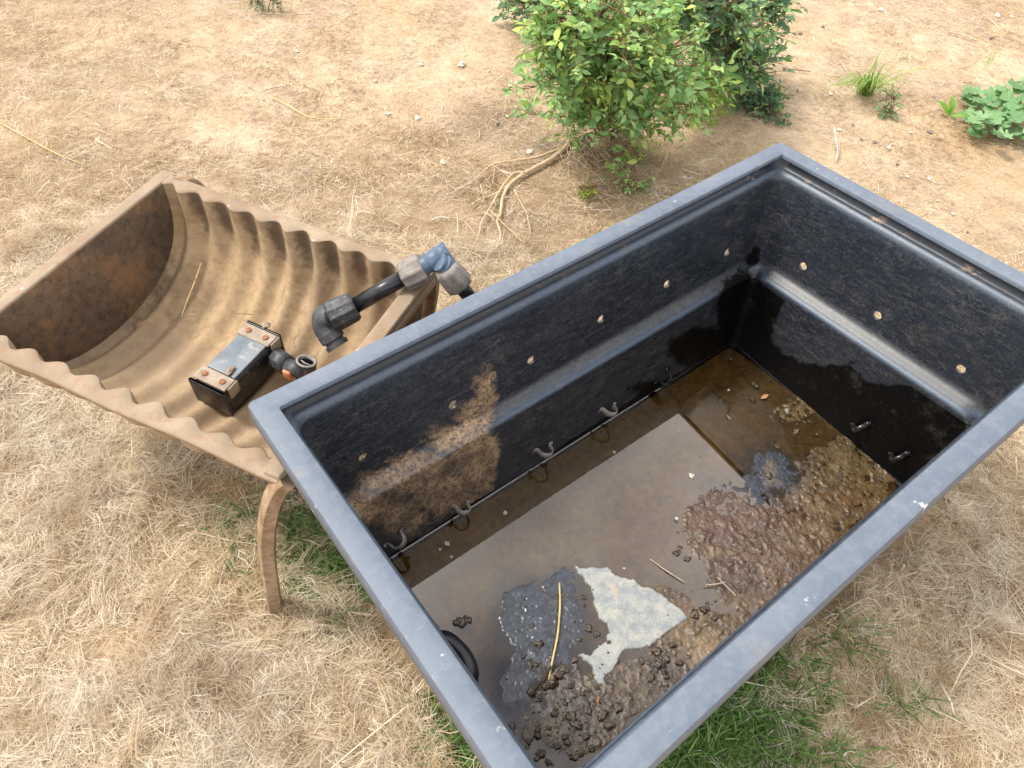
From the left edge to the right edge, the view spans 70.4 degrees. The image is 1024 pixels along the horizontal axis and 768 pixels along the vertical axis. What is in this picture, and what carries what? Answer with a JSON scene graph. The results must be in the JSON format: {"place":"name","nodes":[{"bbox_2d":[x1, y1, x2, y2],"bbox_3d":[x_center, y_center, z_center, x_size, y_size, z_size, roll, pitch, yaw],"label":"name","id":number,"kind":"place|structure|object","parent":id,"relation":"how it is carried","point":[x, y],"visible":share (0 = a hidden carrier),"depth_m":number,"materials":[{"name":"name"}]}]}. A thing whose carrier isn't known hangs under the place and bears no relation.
{"place":"outdoors","nodes":[
{"label":"outdoors","id":0,"kind":"place"},
{"bbox_2d":[0,0,1023,767],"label":"ground","id":1,"kind":"structure","parent":0,"point":[982,180],"depth_m":2.31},
{"bbox_2d":[0,123,85,164],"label":"twig","id":2,"kind":"object","parent":1,"relation":"on","point":[42,145],"visible":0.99,"depth_m":2.16,"materials":[{"name":"beige wood"}]},
{"bbox_2d":[83,672,127,702],"bbox_3d":[-0.701,0.521,1.252,0.078,0.006,0.008,-31,60,-25],"label":"twig","id":3,"kind":"object","parent":1,"relation":"on","point":[105,685],"visible":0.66,"depth_m":1.25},
{"bbox_2d":[84,679,127,707],"bbox_3d":[-0.694,0.527,1.246,0.078,0.007,0.005,-34,61,-26],"label":"twig","id":4,"kind":"object","parent":1,"relation":"on","point":[103,694],"visible":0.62,"depth_m":1.24,"materials":[{"name":"beige wood"}]},
{"bbox_2d":[0,172,439,613],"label":"metal trough","id":5,"kind":"object","parent":1,"relation":"on","point":[93,313],"visible":0.82,"depth_m":1.47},
{"bbox_2d":[181,263,200,315],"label":"twig","id":6,"kind":"object","parent":5,"relation":"on","point":[191,290],"visible":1,"depth_m":1.54,"materials":[{"name":"beige wood"}]},
{"bbox_2d":[188,320,316,415],"bbox_3d":[-0.485,-0.019,1.407,0.176,0.084,0.186,23,54,14],"label":"valve box","id":7,"kind":"object","parent":5,"relation":"in","point":[231,376],"visible":0.94,"depth_m":1.39,"materials":[{"name":"black plastic"}]},
{"bbox_2d":[293,323,299,347],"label":"twig","id":8,"kind":"object","parent":5,"relation":"on","point":[296,335],"visible":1,"depth_m":1.47,"materials":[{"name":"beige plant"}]},
{"bbox_2d":[312,242,474,352],"bbox_3d":[-0.214,-0.159,1.345,0.318,0.183,0.085,-12,54,-13],"label":"water pipe","id":9,"kind":"object","parent":5,"relation":"attached to","point":[332,318],"visible":1,"depth_m":1.32,"materials":[{"name":"black plastic"}]},
{"bbox_2d":[247,0,283,14],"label":"green seedling","id":10,"kind":"object","parent":1,"relation":"on","point":[259,3],"visible":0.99,"depth_m":2.77,"materials":[{"name":"green plant"}]},
{"bbox_2d":[257,12,310,14],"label":"twig","id":11,"kind":"object","parent":1,"relation":"on","point":[282,14],"visible":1,"depth_m":2.77,"materials":[{"name":"brown wood"}]},
{"bbox_2d":[190,474,378,656],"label":"green grass","id":12,"kind":"structure","parent":1,"relation":"on","point":[333,557],"depth_m":1.45,"materials":[{"name":"green plant"}]},
{"bbox_2d":[268,95,329,119],"bbox_3d":[-0.690,-0.896,2.371,0.280,0.008,0.038,22,54,13],"label":"twig","id":13,"kind":"object","parent":1,"relation":"on","point":[295,109],"visible":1,"depth_m":2.37,"materials":[{"name":"beige wood"}]},
{"bbox_2d":[328,226,395,231],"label":"twig","id":14,"kind":"object","parent":1,"relation":"on","point":[370,226],"visible":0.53,"depth_m":2.03,"materials":[{"name":"brown wood"}]},
{"bbox_2d":[458,61,464,66],"bbox_3d":[-0.180,-1.147,2.604,0.023,0.020,0.035,17,53,10],"label":"stone chip","id":15,"kind":"object","parent":1,"relation":"on","point":[461,64],"visible":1,"depth_m":2.60,"materials":[{"name":"white stone"}]},
{"bbox_2d":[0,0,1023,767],"bbox_3d":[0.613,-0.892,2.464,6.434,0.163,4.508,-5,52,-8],"label":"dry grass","id":16,"kind":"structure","parent":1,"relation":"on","point":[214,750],"depth_m":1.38,"materials":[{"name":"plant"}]},
{"bbox_2d":[823,620,873,665],"bbox_3d":[0.633,0.481,1.363,0.012,0.004,0.112,-33,61,-26],"label":"twig","id":17,"kind":"object","parent":16,"relation":"on","point":[850,639],"visible":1,"depth_m":1.36,"materials":[{"name":"brown wood"}]},
{"bbox_2d":[0,0,1023,282],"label":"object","id":18,"kind":"object","parent":1,"relation":"on","point":[510,212],"visible":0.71,"depth_m":2.44,"materials":[{"name":"beige plant"}]},
{"bbox_2d":[491,0,552,33],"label":"leafy sprig","id":19,"kind":"object","parent":1,"relation":"on","point":[505,4],"visible":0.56,"depth_m":2.70,"materials":[{"name":"green plant"}]},
{"bbox_2d":[573,177,597,201],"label":"green seedling","id":20,"kind":"object","parent":1,"relation":"on","point":[590,188],"visible":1,"depth_m":2.16,"materials":[{"name":"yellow plant"}]},
{"bbox_2d":[437,0,744,258],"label":"leafy shrub","id":21,"kind":"object","parent":1,"relation":"on","point":[591,35],"visible":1,"depth_m":1.95,"materials":[{"name":"green plant"}]},
{"bbox_2d":[613,168,655,195],"bbox_3d":[0.379,-0.610,2.217,0.128,0.102,0.087,-14,54,-15],"label":"green seedling","id":22,"kind":"object","parent":1,"relation":"on","point":[646,185],"visible":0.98,"depth_m":2.20,"materials":[{"name":"green plant"}]},
{"bbox_2d":[248,143,1023,767],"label":"plastic tub","id":23,"kind":"object","parent":1,"relation":"on","point":[910,407],"visible":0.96,"depth_m":1.36,"materials":[{"name":"plastic"}]},
{"bbox_2d":[392,349,896,767],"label":"mud","id":24,"kind":"structure","parent":23,"relation":"in","point":[589,514],"depth_m":1.46,"materials":[{"name":"brown soil"}]},
{"bbox_2d":[452,617,467,629],"bbox_3d":[-0.094,0.440,1.335,0.032,0.015,0.019,13,52,6],"label":"mud clod","id":25,"kind":"object","parent":24,"relation":"on","point":[461,623],"visible":1,"depth_m":1.33,"materials":[{"name":"soil"}]},
{"bbox_2d":[463,615,471,625],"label":"mud clod","id":26,"kind":"object","parent":24,"relation":"on","point":[468,620],"visible":1,"depth_m":1.33,"materials":[{"name":"brown soil"}]},
{"bbox_2d":[526,685,535,696],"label":"mud clod","id":27,"kind":"object","parent":24,"relation":"on","point":[530,690],"visible":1,"depth_m":1.26,"materials":[{"name":"soil"}]},
{"bbox_2d":[530,660,538,666],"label":"mud clod","id":28,"kind":"object","parent":24,"relation":"on","point":[533,663],"visible":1,"depth_m":1.29,"materials":[{"name":"soil"}]},
{"bbox_2d":[533,727,540,739],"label":"mud clod","id":29,"kind":"object","parent":24,"relation":"on","point":[537,734],"visible":1,"depth_m":1.22,"materials":[{"name":"brown soil"}]},
{"bbox_2d":[533,694,542,701],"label":"mud clod","id":30,"kind":"object","parent":24,"relation":"on","point":[538,698],"visible":1,"depth_m":1.26,"materials":[{"name":"soil"}]},
{"bbox_2d":[534,640,543,648],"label":"mud clod","id":31,"kind":"object","parent":24,"relation":"on","point":[539,644],"visible":1,"depth_m":1.31,"materials":[{"name":"soil"}]},
{"bbox_2d":[533,749,545,762],"bbox_3d":[0.046,0.617,1.206,0.025,0.012,0.019,-23,40,-4],"label":"mud clod","id":32,"kind":"object","parent":24,"relation":"on","point":[539,754],"visible":0.98,"depth_m":1.20,"materials":[{"name":"brown soil"}]},
{"bbox_2d":[530,661,556,695],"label":"twig","id":33,"kind":"object","parent":24,"relation":"on","point":[545,673],"visible":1,"depth_m":1.27,"materials":[{"name":"brown wood"}]},
{"bbox_2d":[541,681,554,690],"bbox_3d":[0.064,0.529,1.273,0.022,0.016,0.026,31,55,33],"label":"mud clod","id":34,"kind":"object","parent":24,"relation":"on","point":[545,686],"visible":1,"depth_m":1.27,"materials":[{"name":"brown soil"}]},
{"bbox_2d":[545,758,554,766],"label":"mud clod","id":35,"kind":"object","parent":24,"relation":"on","point":[549,763],"visible":1,"depth_m":1.20,"materials":[{"name":"brown soil"}]},
{"bbox_2d":[543,672,558,688],"bbox_3d":[0.070,0.522,1.278,0.022,0.018,0.028,-36,60,-17],"label":"mud clod","id":36,"kind":"object","parent":24,"relation":"on","point":[553,681],"visible":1,"depth_m":1.27,"materials":[{"name":"soil"}]},
{"bbox_2d":[548,583,560,679],"bbox_3d":[0.081,0.449,1.328,0.011,0.006,0.180,9,52,3],"label":"straw stalk","id":37,"kind":"object","parent":24,"relation":"on","point":[557,635],"visible":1,"depth_m":1.32,"materials":[{"name":"beige plant"}]},
{"bbox_2d":[550,707,558,717],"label":"mud clod","id":38,"kind":"object","parent":24,"relation":"on","point":[554,713],"visible":1,"depth_m":1.24,"materials":[{"name":"brown soil"}]},
{"bbox_2d":[553,742,560,748],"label":"mud clod","id":39,"kind":"object","parent":24,"relation":"on","point":[557,745],"visible":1,"depth_m":1.21,"materials":[{"name":"brown soil"}]},
{"bbox_2d":[552,666,563,679],"bbox_3d":[0.081,0.511,1.288,0.025,0.016,0.028,13,52,6],"label":"mud clod","id":40,"kind":"object","parent":24,"relation":"on","point":[558,673],"visible":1,"depth_m":1.28,"materials":[{"name":"soil"}]},
{"bbox_2d":[558,664,569,673],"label":"mud clod","id":41,"kind":"object","parent":24,"relation":"on","point":[566,669],"visible":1,"depth_m":1.29,"materials":[{"name":"brown soil"}]},
{"bbox_2d":[562,734,571,746],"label":"mud clod","id":42,"kind":"object","parent":24,"relation":"on","point":[566,740],"visible":1,"depth_m":1.22,"materials":[{"name":"brown soil"}]},
{"bbox_2d":[565,711,576,721],"bbox_3d":[0.101,0.570,1.243,0.020,0.014,0.020,-4,52,-7],"label":"mud clod","id":43,"kind":"object","parent":24,"relation":"on","point":[569,716],"visible":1,"depth_m":1.24,"materials":[{"name":"brown soil"}]},
{"bbox_2d":[568,680,574,688],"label":"mud clod","id":44,"kind":"object","parent":24,"relation":"on","point":[571,685],"visible":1,"depth_m":1.27,"materials":[{"name":"brown soil"}]},
{"bbox_2d":[569,750,579,761],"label":"mud clod","id":45,"kind":"object","parent":24,"relation":"on","point":[575,756],"visible":1,"depth_m":1.20,"materials":[{"name":"brown soil"}]},
{"bbox_2d":[571,656,577,663],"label":"mud clod","id":46,"kind":"object","parent":24,"relation":"on","point":[574,659],"visible":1,"depth_m":1.30,"materials":[{"name":"brown soil"}]},
{"bbox_2d":[569,719,582,729],"bbox_3d":[0.109,0.579,1.236,0.024,0.012,0.018,27,46,34],"label":"mud clod","id":47,"kind":"object","parent":24,"relation":"on","point":[577,724],"visible":1,"depth_m":1.23,"materials":[{"name":"brown soil"}]},
{"bbox_2d":[579,594,586,599],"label":"mud clod","id":48,"kind":"object","parent":24,"relation":"on","point":[583,597],"visible":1,"depth_m":1.38,"materials":[{"name":"brown soil"}]},
{"bbox_2d":[582,733,589,739],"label":"mud clod","id":49,"kind":"object","parent":24,"relation":"on","point":[585,736],"visible":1,"depth_m":1.22,"materials":[{"name":"brown soil"}]},
{"bbox_2d":[585,707,591,714],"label":"mud clod","id":50,"kind":"object","parent":24,"relation":"on","point":[588,711],"visible":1,"depth_m":1.25,"materials":[{"name":"brown soil"}]},
{"bbox_2d":[585,624,592,632],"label":"mud clod","id":51,"kind":"object","parent":24,"relation":"on","point":[588,628],"visible":1,"depth_m":1.34,"materials":[{"name":"soil"}]},
{"bbox_2d":[588,744,594,752],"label":"mud clod","id":52,"kind":"object","parent":24,"relation":"on","point":[591,748],"visible":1,"depth_m":1.21,"materials":[{"name":"brown soil"}]},
{"bbox_2d":[593,631,600,637],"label":"mud clod","id":53,"kind":"object","parent":24,"relation":"on","point":[596,634],"visible":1,"depth_m":1.33,"materials":[{"name":"brown soil"}]},
{"bbox_2d":[598,709,608,721],"bbox_3d":[0.156,0.569,1.246,0.018,0.011,0.021,9,52,3],"label":"mud clod","id":54,"kind":"object","parent":24,"relation":"on","point":[602,715],"visible":1,"depth_m":1.24,"materials":[{"name":"brown soil"}]},
{"bbox_2d":[604,721,615,730],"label":"mud clod","id":55,"kind":"object","parent":24,"relation":"on","point":[608,726],"visible":1,"depth_m":1.23,"materials":[{"name":"brown soil"}]},
{"bbox_2d":[613,702,621,713],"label":"mud clod","id":56,"kind":"object","parent":24,"relation":"on","point":[617,707],"visible":1,"depth_m":1.25,"materials":[{"name":"soil"}]},
{"bbox_2d":[647,674,655,682],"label":"mud clod","id":57,"kind":"object","parent":24,"relation":"on","point":[651,678],"visible":1,"depth_m":1.29,"materials":[{"name":"soil"}]},
{"bbox_2d":[652,647,661,655],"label":"mud clod","id":58,"kind":"object","parent":24,"relation":"on","point":[656,651],"visible":1,"depth_m":1.32,"materials":[{"name":"soil"}]},
{"bbox_2d":[653,661,661,668],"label":"mud clod","id":59,"kind":"object","parent":24,"relation":"on","point":[657,664],"visible":1,"depth_m":1.30,"materials":[{"name":"brown soil"}]},
{"bbox_2d":[658,655,670,663],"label":"mud clod","id":60,"kind":"object","parent":24,"relation":"on","point":[665,659],"visible":1,"depth_m":1.31,"materials":[{"name":"brown soil"}]},
{"bbox_2d":[662,671,669,679],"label":"mud clod","id":61,"kind":"object","parent":24,"relation":"on","point":[665,676],"visible":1,"depth_m":1.29,"materials":[{"name":"brown soil"}]},
{"bbox_2d":[668,641,675,647],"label":"mud clod","id":62,"kind":"object","parent":24,"relation":"on","point":[671,644],"visible":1,"depth_m":1.32,"materials":[{"name":"brown soil"}]},
{"bbox_2d":[672,549,681,556],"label":"mud clod","id":63,"kind":"object","parent":24,"relation":"on","point":[676,553],"visible":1,"depth_m":1.44,"materials":[{"name":"brown soil"}]},
{"bbox_2d":[674,659,683,665],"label":"mud clod","id":64,"kind":"object","parent":24,"relation":"on","point":[679,662],"visible":1,"depth_m":1.31,"materials":[{"name":"brown soil"}]},
{"bbox_2d":[683,556,690,561],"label":"mud clod","id":65,"kind":"object","parent":24,"relation":"on","point":[687,559],"visible":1,"depth_m":1.44,"materials":[{"name":"brown soil"}]},
{"bbox_2d":[506,358,870,744],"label":"mud crumbs","id":66,"kind":"object","parent":24,"relation":"on","point":[582,694],"visible":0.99,"depth_m":1.34,"materials":[{"name":"brown soil"}]},
{"bbox_2d":[690,609,698,618],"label":"mud clod","id":67,"kind":"object","parent":24,"relation":"on","point":[694,614],"visible":1,"depth_m":1.36,"materials":[{"name":"soil"}]},
{"bbox_2d":[699,606,709,612],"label":"mud clod","id":68,"kind":"object","parent":24,"relation":"on","point":[704,609],"visible":1,"depth_m":1.37,"materials":[{"name":"brown soil"}]},
{"bbox_2d":[710,615,717,620],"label":"mud clod","id":69,"kind":"object","parent":24,"relation":"on","point":[714,617],"visible":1,"depth_m":1.36,"materials":[{"name":"brown soil"}]},
{"bbox_2d":[717,397,722,404],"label":"mud clod","id":70,"kind":"object","parent":24,"relation":"on","point":[719,400],"visible":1,"depth_m":1.69,"materials":[{"name":"soil"}]},
{"bbox_2d":[751,382,758,388],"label":"mud clod","id":71,"kind":"object","parent":24,"relation":"on","point":[755,385],"visible":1,"depth_m":1.72,"materials":[{"name":"soil"}]},
{"bbox_2d":[765,472,771,479],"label":"mud clod","id":72,"kind":"object","parent":24,"relation":"on","point":[768,475],"visible":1,"depth_m":1.56,"materials":[{"name":"soil"}]},
{"bbox_2d":[794,428,800,435],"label":"mud clod","id":73,"kind":"object","parent":24,"relation":"on","point":[797,431],"visible":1,"depth_m":1.64,"materials":[{"name":"soil"}]},
{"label":"water","id":74,"kind":"structure","parent":23,"relation":"in","visible":0},
{"bbox_2d":[650,559,685,582],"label":"twig","id":75,"kind":"object","parent":74,"relation":"on","point":[667,571],"visible":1,"depth_m":1.42,"materials":[{"name":"brown wood"}]},
{"bbox_2d":[404,598,958,767],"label":"green grass","id":76,"kind":"structure","parent":1,"relation":"on","point":[724,728],"depth_m":1.25,"materials":[{"name":"green plant"}]},
{"bbox_2d":[611,0,807,116],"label":"leafy shrub","id":77,"kind":"object","parent":1,"relation":"on","point":[733,20],"visible":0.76,"depth_m":2.33,"materials":[{"name":"green plant"}]},
{"bbox_2d":[738,79,793,126],"bbox_3d":[0.877,-0.954,2.502,0.205,0.163,0.173,23,54,14],"label":"sapling","id":78,"kind":"object","parent":1,"relation":"on","point":[767,99],"visible":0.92,"depth_m":2.47,"materials":[{"name":"green plant"}]},
{"bbox_2d":[783,67,809,71],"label":"twig","id":79,"kind":"object","parent":1,"relation":"on","point":[796,69],"visible":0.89,"depth_m":2.73,"materials":[{"name":"beige wood"}]},
{"bbox_2d":[834,126,837,158],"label":"twig","id":80,"kind":"object","parent":1,"relation":"on","point":[836,141],"visible":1,"depth_m":2.44,"materials":[{"name":"wood"}]},
{"bbox_2d":[828,60,845,77],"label":"twig","id":81,"kind":"object","parent":1,"relation":"on","point":[842,74],"visible":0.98,"depth_m":2.72,"materials":[{"name":"brown wood"}]},
{"bbox_2d":[818,50,948,96],"bbox_3d":[1.310,-1.070,2.586,0.592,0.133,0.228,-22,56,-20],"label":"grass tuft","id":82,"kind":"object","parent":1,"relation":"on","point":[867,86],"visible":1,"depth_m":2.59,"materials":[{"name":"green plant"}]},
{"bbox_2d":[872,83,903,119],"bbox_3d":[1.325,-0.989,2.547,0.108,0.126,0.132,5,52,0],"label":"green seedling","id":83,"kind":"object","parent":1,"relation":"on","point":[890,109],"visible":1,"depth_m":2.54,"materials":[{"name":"green plant"}]},
{"bbox_2d":[937,95,967,116],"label":"dock seedling","id":84,"kind":"object","parent":1,"relation":"on","point":[949,110],"visible":0.93,"depth_m":2.58,"materials":[{"name":"green plant"}]},
{"bbox_2d":[949,31,977,40],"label":"twig","id":85,"kind":"object","parent":1,"relation":"on","point":[963,35],"visible":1,"depth_m":2.96,"materials":[{"name":"beige wood"}]},
{"bbox_2d":[960,76,1023,138],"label":"mallow plant","id":86,"kind":"object","parent":1,"relation":"on","point":[1007,114],"visible":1,"depth_m":2.52,"materials":[{"name":"green plant"}]},
{"bbox_2d":[984,50,996,67],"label":"grass tuft","id":87,"kind":"object","parent":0,"point":[990,59],"visible":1,"depth_m":2.80,"materials":[{"name":"beige plant"}]}
]}

